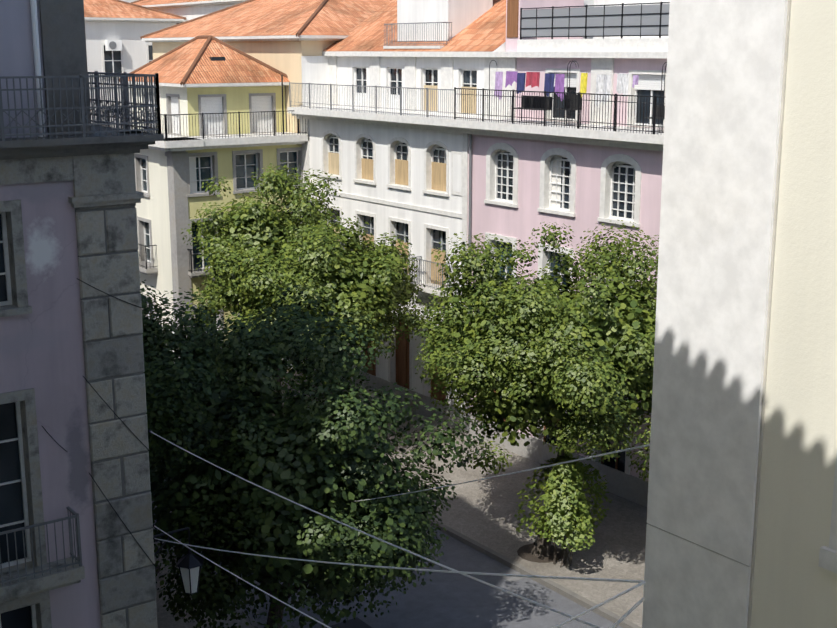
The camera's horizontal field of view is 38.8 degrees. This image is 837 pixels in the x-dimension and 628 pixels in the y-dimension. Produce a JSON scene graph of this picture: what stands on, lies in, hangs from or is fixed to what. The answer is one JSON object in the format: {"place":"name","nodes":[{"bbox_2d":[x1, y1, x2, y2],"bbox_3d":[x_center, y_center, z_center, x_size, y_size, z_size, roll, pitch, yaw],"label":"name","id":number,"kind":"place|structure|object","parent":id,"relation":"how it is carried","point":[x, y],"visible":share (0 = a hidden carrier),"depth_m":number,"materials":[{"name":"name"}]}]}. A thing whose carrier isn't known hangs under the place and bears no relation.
{"place":"outdoors","nodes":[
{"label":"outdoors","id":0,"kind":"place"},
{"bbox_2d":[83,0,391,132],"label":"background buildings","id":1,"kind":"structure","parent":0,"point":[129,36],"depth_m":54.66,"materials":[{"name":"orange tile"}]},
{"bbox_2d":[150,461,622,627],"bbox_3d":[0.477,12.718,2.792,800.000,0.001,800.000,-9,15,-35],"label":"ground","id":2,"kind":"structure","parent":0,"point":[448,600],"depth_m":28.67,"materials":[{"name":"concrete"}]},
{"bbox_2d":[0,0,163,627],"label":"building","id":3,"kind":"structure","parent":2,"relation":"on","point":[72,554],"depth_m":18.47,"materials":[{"name":"purple paint"}]},
{"bbox_2d":[153,527,203,595],"bbox_3d":[-4.211,4.346,20.552,1.099,1.279,0.450,-9,15,-35],"label":"street lantern","id":4,"kind":"object","parent":3,"relation":"attached to","point":[189,564],"visible":0.92,"depth_m":20.62,"materials":[{"name":"grey metal"}]},
{"bbox_2d":[42,278,650,627],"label":"cables","id":5,"kind":"object","parent":3,"relation":"attached to","point":[627,613],"visible":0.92,"depth_m":9.74,"materials":[{"name":"silver metal"}]},
{"bbox_2d":[287,0,669,506],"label":"white pink buildings","id":6,"kind":"structure","parent":2,"relation":"on","point":[421,141],"depth_m":39.02,"materials":[{"name":"paint"}]},
{"bbox_2d":[489,60,666,132],"bbox_3d":[5.705,-6.169,33.535,0.621,1.890,11.182,-9,15,-35],"label":"laundry","id":7,"kind":"object","parent":6,"relation":"on","point":[603,83],"visible":0.5,"depth_m":35.27,"materials":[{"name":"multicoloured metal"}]},
{"bbox_2d":[642,0,836,627],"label":"building","id":8,"kind":"structure","parent":2,"relation":"on","point":[741,529],"depth_m":6.09,"materials":[{"name":"beige paint"}]},
{"bbox_2d":[154,370,647,627],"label":"pavement","id":9,"kind":"structure","parent":0,"point":[479,516],"depth_m":32.37,"materials":[{"name":"stone"}]},
{"bbox_2d":[91,35,308,370],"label":"yellow building","id":10,"kind":"structure","parent":9,"relation":"on","point":[222,110],"depth_m":46.36,"materials":[{"name":"paint"}]},
{"bbox_2d":[140,280,301,493],"bbox_3d":[-6.933,2.838,29.814,7.063,7.586,7.384,-9,15,-35],"label":"tree","id":11,"kind":"object","parent":9,"relation":"on","point":[165,336],"visible":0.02,"depth_m":28.99,"materials":[{"name":"green plant"}]},
{"bbox_2d":[181,160,344,406],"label":"tree","id":12,"kind":"object","parent":9,"relation":"on","point":[266,226],"visible":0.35,"depth_m":40.66,"materials":[{"name":"green plant"}]},
{"bbox_2d":[196,216,432,419],"bbox_3d":[-2.808,0.742,38.647,7.420,7.804,7.492,-9,15,-35],"label":"tree","id":13,"kind":"object","parent":9,"relation":"on","point":[354,280],"visible":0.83,"depth_m":37.11,"materials":[{"name":"green plant"}]},
{"bbox_2d":[143,285,490,627],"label":"tree","id":14,"kind":"object","parent":9,"relation":"on","point":[313,456],"visible":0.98,"depth_m":22.00,"materials":[{"name":"green plant"}]},
{"bbox_2d":[154,413,562,573],"bbox_3d":[-4.173,5.705,33.856,11.140,0.026,18.240,-9,15,-35],"label":"tree pit","id":15,"kind":"object","parent":9,"relation":"on","point":[524,552],"visible":0.15,"depth_m":31.07,"materials":[{"name":"soil"}]},
{"bbox_2d":[414,220,658,556],"bbox_3d":[3.630,2.017,30.654,8.246,8.774,8.709,-9,15,-35],"label":"tree","id":16,"kind":"object","parent":9,"relation":"on","point":[537,349],"visible":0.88,"depth_m":28.71,"materials":[{"name":"green plant"}]},
{"bbox_2d":[514,440,611,567],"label":"tree basal shoots","id":17,"kind":"object","parent":9,"relation":"on","point":[577,519],"visible":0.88,"depth_m":29.79,"materials":[{"name":"green plant"}]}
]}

